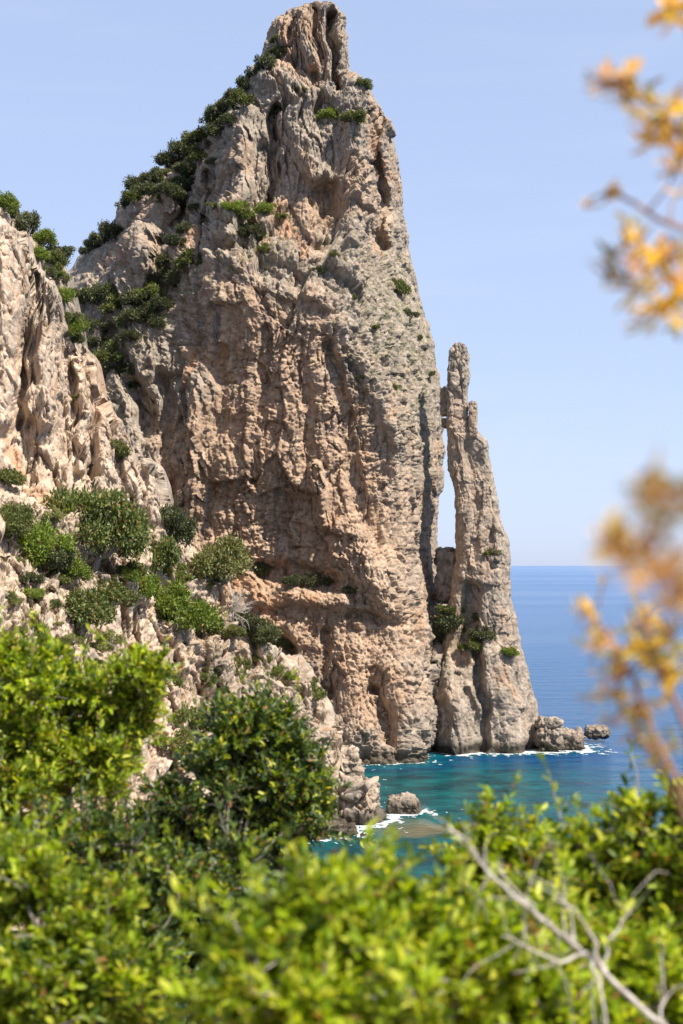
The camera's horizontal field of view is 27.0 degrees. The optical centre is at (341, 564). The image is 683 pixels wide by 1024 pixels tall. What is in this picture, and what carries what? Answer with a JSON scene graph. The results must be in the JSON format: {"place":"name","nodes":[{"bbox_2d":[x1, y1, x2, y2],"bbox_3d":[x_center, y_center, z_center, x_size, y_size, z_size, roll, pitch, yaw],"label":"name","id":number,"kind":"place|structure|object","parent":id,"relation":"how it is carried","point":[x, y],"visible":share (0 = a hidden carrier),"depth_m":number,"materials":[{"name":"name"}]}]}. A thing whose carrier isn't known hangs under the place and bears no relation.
{"place":"outdoors","nodes":[
{"label":"outdoors","id":0,"kind":"place"},
{"bbox_2d":[11,217,87,351],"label":"hill","id":1,"kind":"structure","parent":0,"point":[73,305],"depth_m":198.16,"materials":[{"name":"stone"}]},
{"bbox_2d":[32,228,58,247],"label":"shrub","id":2,"kind":"object","parent":1,"relation":"on","point":[45,236],"visible":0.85,"depth_m":200.18,"materials":[{"name":"green plant"}]},
{"bbox_2d":[45,248,70,266],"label":"shrub","id":3,"kind":"object","parent":1,"relation":"on","point":[54,255],"visible":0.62,"depth_m":196.55,"materials":[{"name":"green plant"}]},
{"bbox_2d":[43,245,76,258],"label":"shrub","id":4,"kind":"object","parent":1,"relation":"on","point":[66,251],"visible":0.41,"depth_m":202.83,"materials":[{"name":"green plant"}]},
{"bbox_2d":[51,260,71,282],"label":"shrub","id":5,"kind":"object","parent":1,"relation":"on","point":[59,268],"visible":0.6,"depth_m":196.30,"materials":[{"name":"green plant"}]},
{"bbox_2d":[0,208,173,562],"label":"cliff","id":6,"kind":"structure","parent":0,"point":[50,429],"depth_m":160.68,"materials":[{"name":"stone"}]},
{"bbox_2d":[0,190,21,218],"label":"shrub","id":7,"kind":"object","parent":6,"relation":"on","point":[10,201],"visible":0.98,"depth_m":161.26,"materials":[{"name":"green plant"}]},
{"bbox_2d":[0,466,27,490],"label":"shrub","id":8,"kind":"object","parent":6,"relation":"on","point":[11,476],"visible":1,"depth_m":145.85,"materials":[{"name":"green plant"}]},
{"bbox_2d":[13,210,40,242],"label":"shrub","id":9,"kind":"object","parent":6,"relation":"on","point":[32,221],"visible":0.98,"depth_m":168.29,"materials":[{"name":"green plant"}]},
{"bbox_2d":[58,285,76,308],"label":"shrub","id":10,"kind":"object","parent":6,"relation":"on","point":[66,294],"visible":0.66,"depth_m":176.43,"materials":[{"name":"green plant"}]},
{"bbox_2d":[67,317,87,348],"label":"shrub","id":11,"kind":"object","parent":6,"relation":"on","point":[76,326],"visible":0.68,"depth_m":167.95,"materials":[{"name":"green plant"}]},
{"bbox_2d":[109,438,132,464],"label":"shrub","id":12,"kind":"object","parent":6,"relation":"on","point":[121,448],"visible":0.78,"depth_m":168.31,"materials":[{"name":"green plant"}]},
{"bbox_2d":[0,491,366,933],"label":"hillside","id":13,"kind":"structure","parent":0,"point":[322,716],"depth_m":163.41,"materials":[{"name":"stone"}]},
{"bbox_2d":[0,495,38,552],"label":"tree","id":14,"kind":"object","parent":13,"relation":"on","point":[18,519],"visible":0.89,"depth_m":138.17,"materials":[{"name":"green plant"}]},
{"bbox_2d":[18,570,45,584],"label":"shrub","id":15,"kind":"object","parent":13,"relation":"on","point":[32,576],"visible":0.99,"depth_m":138.09,"materials":[{"name":"green plant"}]},
{"bbox_2d":[21,586,45,599],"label":"shrub","id":16,"kind":"object","parent":13,"relation":"on","point":[34,593],"visible":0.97,"depth_m":136.44,"materials":[{"name":"green plant"}]},
{"bbox_2d":[16,518,80,571],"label":"shrub","id":17,"kind":"object","parent":13,"relation":"on","point":[36,541],"visible":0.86,"depth_m":140.93,"materials":[{"name":"green plant"}]},
{"bbox_2d":[38,506,65,524],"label":"shrub","id":18,"kind":"object","parent":13,"relation":"on","point":[58,516],"visible":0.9,"depth_m":145.44,"materials":[{"name":"green plant"}]},
{"bbox_2d":[40,544,77,582],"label":"shrub","id":19,"kind":"object","parent":13,"relation":"on","point":[58,560],"visible":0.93,"depth_m":141.86,"materials":[{"name":"green plant"}]},
{"bbox_2d":[47,555,94,582],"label":"shrub","id":20,"kind":"object","parent":13,"relation":"on","point":[80,569],"visible":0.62,"depth_m":143.74,"materials":[{"name":"green plant"}]},
{"bbox_2d":[57,632,85,645],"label":"shrub","id":21,"kind":"object","parent":13,"relation":"on","point":[70,638],"visible":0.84,"depth_m":134.69,"materials":[{"name":"green plant"}]},
{"bbox_2d":[62,586,117,630],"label":"shrub","id":22,"kind":"object","parent":13,"relation":"on","point":[88,606],"visible":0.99,"depth_m":139.99,"materials":[{"name":"green plant"}]},
{"bbox_2d":[39,473,154,571],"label":"tree","id":23,"kind":"object","parent":13,"relation":"on","point":[119,523],"visible":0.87,"depth_m":150.38,"materials":[{"name":"green plant"}]},
{"bbox_2d":[94,629,125,653],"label":"shrub","id":24,"kind":"object","parent":13,"relation":"on","point":[108,636],"visible":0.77,"depth_m":145.00,"materials":[{"name":"green plant"}]},
{"bbox_2d":[96,576,133,604],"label":"shrub","id":25,"kind":"object","parent":13,"relation":"on","point":[116,592],"visible":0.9,"depth_m":151.13,"materials":[{"name":"green plant"}]},
{"bbox_2d":[113,559,150,578],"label":"shrub","id":26,"kind":"object","parent":13,"relation":"on","point":[144,568],"visible":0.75,"depth_m":156.47,"materials":[{"name":"green plant"}]},
{"bbox_2d":[121,567,142,588],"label":"shrub","id":27,"kind":"object","parent":13,"relation":"on","point":[135,574],"visible":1,"depth_m":155.61,"materials":[{"name":"green plant"}]},
{"bbox_2d":[137,572,161,613],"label":"shrub","id":28,"kind":"object","parent":13,"relation":"on","point":[149,585],"visible":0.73,"depth_m":159.69,"materials":[{"name":"green plant"}]},
{"bbox_2d":[149,533,182,586],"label":"shrub","id":29,"kind":"object","parent":13,"relation":"on","point":[168,551],"visible":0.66,"depth_m":169.30,"materials":[{"name":"green plant"}]},
{"bbox_2d":[155,725,197,758],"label":"shrub","id":30,"kind":"object","parent":13,"relation":"on","point":[182,739],"visible":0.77,"depth_m":144.34,"materials":[{"name":"green plant"}]},
{"bbox_2d":[159,501,198,548],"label":"bush","id":31,"kind":"object","parent":13,"relation":"on","point":[178,524],"visible":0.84,"depth_m":174.56,"materials":[{"name":"green plant"}]},
{"bbox_2d":[174,561,193,583],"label":"shrub","id":32,"kind":"object","parent":13,"relation":"on","point":[182,574],"visible":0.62,"depth_m":174.67,"materials":[{"name":"green plant"}]},
{"bbox_2d":[154,578,228,644],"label":"shrub","id":33,"kind":"object","parent":13,"relation":"on","point":[181,608],"visible":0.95,"depth_m":166.20,"materials":[{"name":"green plant"}]},
{"bbox_2d":[172,700,211,731],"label":"shrub","id":34,"kind":"object","parent":13,"relation":"on","point":[191,716],"visible":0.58,"depth_m":152.93,"materials":[{"name":"green plant"}]},
{"bbox_2d":[194,615,226,637],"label":"shrub","id":35,"kind":"object","parent":13,"relation":"on","point":[210,631],"visible":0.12,"depth_m":178.57,"materials":[{"name":"green plant"}]},
{"bbox_2d":[0,203,423,742],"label":"grass","id":36,"kind":"structure","parent":13,"relation":"on","point":[94,583],"depth_m":165.53,"materials":[{"name":"plant"}]},
{"bbox_2d":[188,530,257,584],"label":"bush","id":37,"kind":"object","parent":13,"relation":"on","point":[224,559],"visible":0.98,"depth_m":181.37,"materials":[{"name":"green plant"}]},
{"bbox_2d":[232,589,256,629],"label":"dead shrub","id":38,"kind":"object","parent":13,"relation":"on","point":[236,601],"visible":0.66,"depth_m":186.45,"materials":[{"name":"grey plant"}]},
{"bbox_2d":[231,610,262,628],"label":"shrub","id":39,"kind":"object","parent":13,"relation":"on","point":[253,619],"visible":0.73,"depth_m":188.74,"materials":[{"name":"green plant"}]},
{"bbox_2d":[238,616,283,647],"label":"shrub","id":40,"kind":"object","parent":13,"relation":"on","point":[268,631],"visible":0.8,"depth_m":189.53,"materials":[{"name":"green plant"}]},
{"bbox_2d":[310,681,326,708],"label":"shrub","id":41,"kind":"object","parent":13,"relation":"on","point":[318,693],"visible":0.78,"depth_m":196.73,"materials":[{"name":"green plant"}]},
{"bbox_2d":[68,0,446,764],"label":"sea crag","id":42,"kind":"structure","parent":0,"point":[238,412],"depth_m":242.89,"materials":[{"name":"stone"}]},
{"bbox_2d":[86,333,109,347],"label":"shrub","id":43,"kind":"object","parent":42,"relation":"on","point":[93,341],"visible":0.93,"depth_m":249.02,"materials":[{"name":"green plant"}]},
{"bbox_2d":[84,280,116,303],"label":"shrub","id":44,"kind":"object","parent":42,"relation":"on","point":[98,289],"visible":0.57,"depth_m":252.76,"materials":[{"name":"green plant"}]},
{"bbox_2d":[90,337,128,366],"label":"shrub","id":45,"kind":"object","parent":42,"relation":"on","point":[106,355],"visible":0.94,"depth_m":244.78,"materials":[{"name":"green plant"}]},
{"bbox_2d":[96,292,122,316],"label":"shrub","id":46,"kind":"object","parent":42,"relation":"on","point":[109,306],"visible":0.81,"depth_m":250.62,"materials":[{"name":"green plant"}]},
{"bbox_2d":[97,219,123,241],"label":"shrub","id":47,"kind":"object","parent":42,"relation":"on","point":[106,230],"visible":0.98,"depth_m":267.52,"materials":[{"name":"green plant"}]},
{"bbox_2d":[104,362,135,388],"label":"shrub","id":48,"kind":"object","parent":42,"relation":"on","point":[129,369],"visible":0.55,"depth_m":246.00,"materials":[{"name":"green plant"}]},
{"bbox_2d":[114,328,142,342],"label":"shrub","id":49,"kind":"object","parent":42,"relation":"on","point":[131,335],"visible":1,"depth_m":243.50,"materials":[{"name":"green plant"}]},
{"bbox_2d":[112,306,148,327],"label":"shrub","id":50,"kind":"object","parent":42,"relation":"on","point":[123,316],"visible":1,"depth_m":245.21,"materials":[{"name":"green plant"}]},
{"bbox_2d":[120,183,142,203],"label":"shrub","id":51,"kind":"object","parent":42,"relation":"on","point":[131,196],"visible":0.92,"depth_m":262.85,"materials":[{"name":"green plant"}]},
{"bbox_2d":[117,290,151,306],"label":"shrub","id":52,"kind":"object","parent":42,"relation":"on","point":[126,299],"visible":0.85,"depth_m":246.61,"materials":[{"name":"green plant"}]},
{"bbox_2d":[134,180,156,199],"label":"shrub","id":53,"kind":"object","parent":42,"relation":"on","point":[143,189],"visible":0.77,"depth_m":258.98,"materials":[{"name":"green plant"}]},
{"bbox_2d":[126,282,167,302],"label":"shrub","id":54,"kind":"object","parent":42,"relation":"on","point":[153,290],"visible":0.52,"depth_m":246.56,"materials":[{"name":"green plant"}]},
{"bbox_2d":[139,169,164,183],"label":"shrub","id":55,"kind":"object","parent":42,"relation":"on","point":[152,175],"visible":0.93,"depth_m":263.48,"materials":[{"name":"green plant"}]},
{"bbox_2d":[150,181,174,202],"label":"shrub","id":56,"kind":"object","parent":42,"relation":"on","point":[163,186],"visible":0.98,"depth_m":253.22,"materials":[{"name":"green plant"}]},
{"bbox_2d":[147,292,178,310],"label":"shrub","id":57,"kind":"object","parent":42,"relation":"on","point":[163,302],"visible":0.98,"depth_m":244.32,"materials":[{"name":"green plant"}]},
{"bbox_2d":[151,149,183,168],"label":"shrub","id":58,"kind":"object","parent":42,"relation":"on","point":[165,159],"visible":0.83,"depth_m":266.92,"materials":[{"name":"green plant"}]},
{"bbox_2d":[153,182,187,203],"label":"shrub","id":59,"kind":"object","parent":42,"relation":"on","point":[178,193],"visible":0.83,"depth_m":254.90,"materials":[{"name":"green plant"}]},
{"bbox_2d":[164,269,184,290],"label":"shrub","id":60,"kind":"object","parent":42,"relation":"on","point":[172,276],"visible":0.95,"depth_m":245.69,"materials":[{"name":"green plant"}]},
{"bbox_2d":[162,232,187,257],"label":"shrub","id":61,"kind":"object","parent":42,"relation":"on","point":[170,239],"visible":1,"depth_m":245.58,"materials":[{"name":"green plant"}]},
{"bbox_2d":[167,137,193,158],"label":"shrub","id":62,"kind":"object","parent":42,"relation":"on","point":[178,149],"visible":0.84,"depth_m":265.83,"materials":[{"name":"green plant"}]},
{"bbox_2d":[172,160,196,177],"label":"shrub","id":63,"kind":"object","parent":42,"relation":"on","point":[183,168],"visible":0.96,"depth_m":262.05,"materials":[{"name":"green plant"}]},
{"bbox_2d":[169,247,202,270],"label":"shrub","id":64,"kind":"object","parent":42,"relation":"on","point":[183,259],"visible":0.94,"depth_m":243.60,"materials":[{"name":"green plant"}]},
{"bbox_2d":[179,128,201,147],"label":"shrub","id":65,"kind":"object","parent":42,"relation":"on","point":[187,140],"visible":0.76,"depth_m":256.83,"materials":[{"name":"green plant"}]},
{"bbox_2d":[184,146,205,169],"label":"shrub","id":66,"kind":"object","parent":42,"relation":"on","point":[195,155],"visible":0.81,"depth_m":254.93,"materials":[{"name":"green plant"}]},
{"bbox_2d":[202,120,224,136],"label":"shrub","id":67,"kind":"object","parent":42,"relation":"on","point":[210,129],"visible":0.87,"depth_m":252.51,"materials":[{"name":"green plant"}]},
{"bbox_2d":[214,112,236,127],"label":"shrub","id":68,"kind":"object","parent":42,"relation":"on","point":[225,120],"visible":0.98,"depth_m":245.36,"materials":[{"name":"green plant"}]},
{"bbox_2d":[218,199,244,215],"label":"shrub","id":69,"kind":"object","parent":42,"relation":"on","point":[235,204],"visible":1,"depth_m":239.54,"materials":[{"name":"green plant"}]},
{"bbox_2d":[224,86,255,113],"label":"shrub","id":70,"kind":"object","parent":42,"relation":"on","point":[235,101],"visible":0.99,"depth_m":246.44,"materials":[{"name":"green plant"}]},
{"bbox_2d":[234,199,257,221],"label":"shrub","id":71,"kind":"object","parent":42,"relation":"on","point":[245,213],"visible":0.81,"depth_m":241.63,"materials":[{"name":"green plant"}]},
{"bbox_2d":[238,220,266,240],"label":"shrub","id":72,"kind":"object","parent":42,"relation":"on","point":[246,229],"visible":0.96,"depth_m":242.36,"materials":[{"name":"green plant"}]},
{"bbox_2d":[253,51,276,69],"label":"shrub","id":73,"kind":"object","parent":42,"relation":"on","point":[266,60],"visible":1,"depth_m":250.28,"materials":[{"name":"green plant"}]},
{"bbox_2d":[252,200,277,213],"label":"shrub","id":74,"kind":"object","parent":42,"relation":"on","point":[263,207],"visible":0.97,"depth_m":244.32,"materials":[{"name":"green plant"}]},
{"bbox_2d":[281,573,310,585],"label":"shrub","id":75,"kind":"object","parent":42,"relation":"on","point":[293,579],"visible":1,"depth_m":239.03,"materials":[{"name":"green plant"}]},
{"bbox_2d":[339,108,368,129],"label":"shrub","id":76,"kind":"object","parent":42,"relation":"on","point":[358,116],"visible":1,"depth_m":247.43,"materials":[{"name":"green plant"}]},
{"bbox_2d":[391,277,411,295],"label":"shrub","id":77,"kind":"object","parent":42,"relation":"on","point":[402,287],"visible":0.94,"depth_m":256.74,"materials":[{"name":"green plant"}]},
{"bbox_2d":[0,0,682,565],"label":"sky","id":78,"kind":"structure","parent":0,"point":[499,144],"materials":[{"name":"blue"}]},
{"bbox_2d":[14,566,682,1021],"bbox_3d":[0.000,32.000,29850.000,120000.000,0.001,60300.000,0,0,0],"label":"water","id":79,"kind":"structure","parent":0,"point":[550,628],"depth_m":259.32,"materials":[{"name":"blue liquid"}]},
{"bbox_2d":[341,745,365,777],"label":"shore rock","id":80,"kind":"object","parent":79,"relation":"in","point":[352,762],"visible":0.44,"depth_m":205.71,"materials":[{"name":"stone"}]},
{"bbox_2d":[329,771,386,825],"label":"shore rock","id":81,"kind":"object","parent":79,"relation":"in","point":[359,804],"visible":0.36,"depth_m":174.69,"materials":[{"name":"stone"}]},
{"bbox_2d":[386,792,421,814],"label":"boulder","id":82,"kind":"object","parent":79,"relation":"in","point":[406,803],"visible":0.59,"depth_m":182.52,"materials":[{"name":"stone"}]},
{"bbox_2d":[308,743,617,843],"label":"sea foam","id":83,"kind":"object","parent":79,"relation":"on","point":[397,816],"visible":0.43,"depth_m":228.99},
{"bbox_2d":[434,342,538,754],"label":"rock needle","id":84,"kind":"object","parent":79,"relation":"in","point":[486,701],"visible":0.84,"depth_m":246.32,"materials":[{"name":"stone"}]},
{"bbox_2d":[433,547,455,603],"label":"boulder","id":85,"kind":"object","parent":84,"relation":"on","point":[444,560],"visible":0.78,"depth_m":252.87,"materials":[{"name":"stone"}]},
{"bbox_2d":[430,607,478,636],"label":"shrub","id":86,"kind":"object","parent":84,"relation":"on","point":[442,623],"visible":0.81,"depth_m":247.13,"materials":[{"name":"green plant"}]},
{"bbox_2d":[456,635,482,653],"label":"shrub","id":87,"kind":"object","parent":84,"relation":"on","point":[473,644],"visible":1,"depth_m":245.63,"materials":[{"name":"green plant"}]},
{"bbox_2d":[468,401,477,438],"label":"rock finger","id":88,"kind":"object","parent":84,"relation":"on","point":[473,417],"visible":1,"depth_m":247.81,"materials":[{"name":"stone"}]},
{"bbox_2d":[465,625,496,639],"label":"shrub","id":89,"kind":"object","parent":84,"relation":"on","point":[482,635],"visible":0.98,"depth_m":244.85,"materials":[{"name":"green plant"}]},
{"bbox_2d":[533,715,564,751],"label":"shore rock","id":90,"kind":"object","parent":79,"relation":"in","point":[549,734],"visible":0.86,"depth_m":243.34,"materials":[{"name":"stone"}]},
{"bbox_2d":[561,726,586,750],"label":"shore rock","id":91,"kind":"object","parent":79,"relation":"in","point":[574,739],"visible":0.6,"depth_m":245.23,"materials":[{"name":"stone"}]},
{"bbox_2d":[584,724,610,739],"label":"shore rock","id":92,"kind":"object","parent":79,"relation":"on","point":[596,732],"visible":0.99,"depth_m":256.49,"materials":[{"name":"stone"}]},
{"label":"ground","id":93,"kind":"structure","parent":0,"visible":0},
{"bbox_2d":[0,786,184,1023],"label":"lentisk bush","id":94,"kind":"object","parent":93,"relation":"on","point":[73,955],"visible":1,"depth_m":5.01,"materials":[{"name":"green plant"}]},
{"bbox_2d":[0,605,185,861],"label":"lentisk bush","id":95,"kind":"object","parent":93,"relation":"on","point":[54,750],"visible":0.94,"depth_m":8.90,"materials":[{"name":"green plant"}]},
{"bbox_2d":[0,769,298,1023],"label":"bush","id":96,"kind":"object","parent":93,"relation":"on","point":[112,842],"visible":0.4,"depth_m":7.10,"materials":[{"name":"green plant"}]},
{"bbox_2d":[117,658,374,893],"bbox_3d":[-0.730,2.986,10.485,1.942,4.634,1.555,0,0,0],"label":"lentisk bush","id":97,"kind":"object","parent":93,"relation":"on","point":[239,756],"visible":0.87,"depth_m":10.25,"materials":[{"name":"green plant"}]},
{"bbox_2d":[155,817,563,1023],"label":"lentisk bush","id":98,"kind":"object","parent":93,"relation":"on","point":[371,937],"visible":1,"depth_m":3.43,"materials":[{"name":"green plant"}]},
{"bbox_2d":[419,770,595,927],"bbox_3d":[0.705,2.209,5.381,0.861,2.859,0.764,0,0,-23],"label":"lentisk bush","id":99,"kind":"object","parent":93,"relation":"on","point":[518,845],"visible":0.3,"depth_m":5.34,"materials":[{"name":"green plant"}]},
{"bbox_2d":[455,846,682,1023],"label":"lentisk bush","id":100,"kind":"object","parent":93,"relation":"on","point":[633,964],"visible":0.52,"depth_m":3.92,"materials":[{"name":"green plant"}]},
{"bbox_2d":[419,805,682,1023],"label":"dead branch","id":101,"kind":"object","parent":100,"relation":"attached to","point":[595,961],"visible":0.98,"depth_m":3.49,"materials":[{"name":"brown wood"}]},
{"bbox_2d":[490,737,682,947],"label":"lentisk bush","id":102,"kind":"object","parent":93,"relation":"on","point":[630,847],"visible":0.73,"depth_m":4.70,"materials":[{"name":"green plant"}]},
{"bbox_2d":[567,570,682,820],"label":"spurge shrub","id":103,"kind":"object","parent":93,"relation":"on","point":[645,647],"visible":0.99,"depth_m":2.10,"materials":[{"name":"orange plant"}]},
{"bbox_2d":[579,0,682,341],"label":"spurge shrub","id":104,"kind":"object","parent":93,"relation":"on","point":[626,85],"visible":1,"depth_m":1.97,"materials":[{"name":"orange plant"}]},
{"bbox_2d":[586,444,682,620],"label":"spurge shrub","id":105,"kind":"object","parent":93,"relation":"on","point":[659,487],"visible":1,"depth_m":1.10,"materials":[{"name":"orange plant"}]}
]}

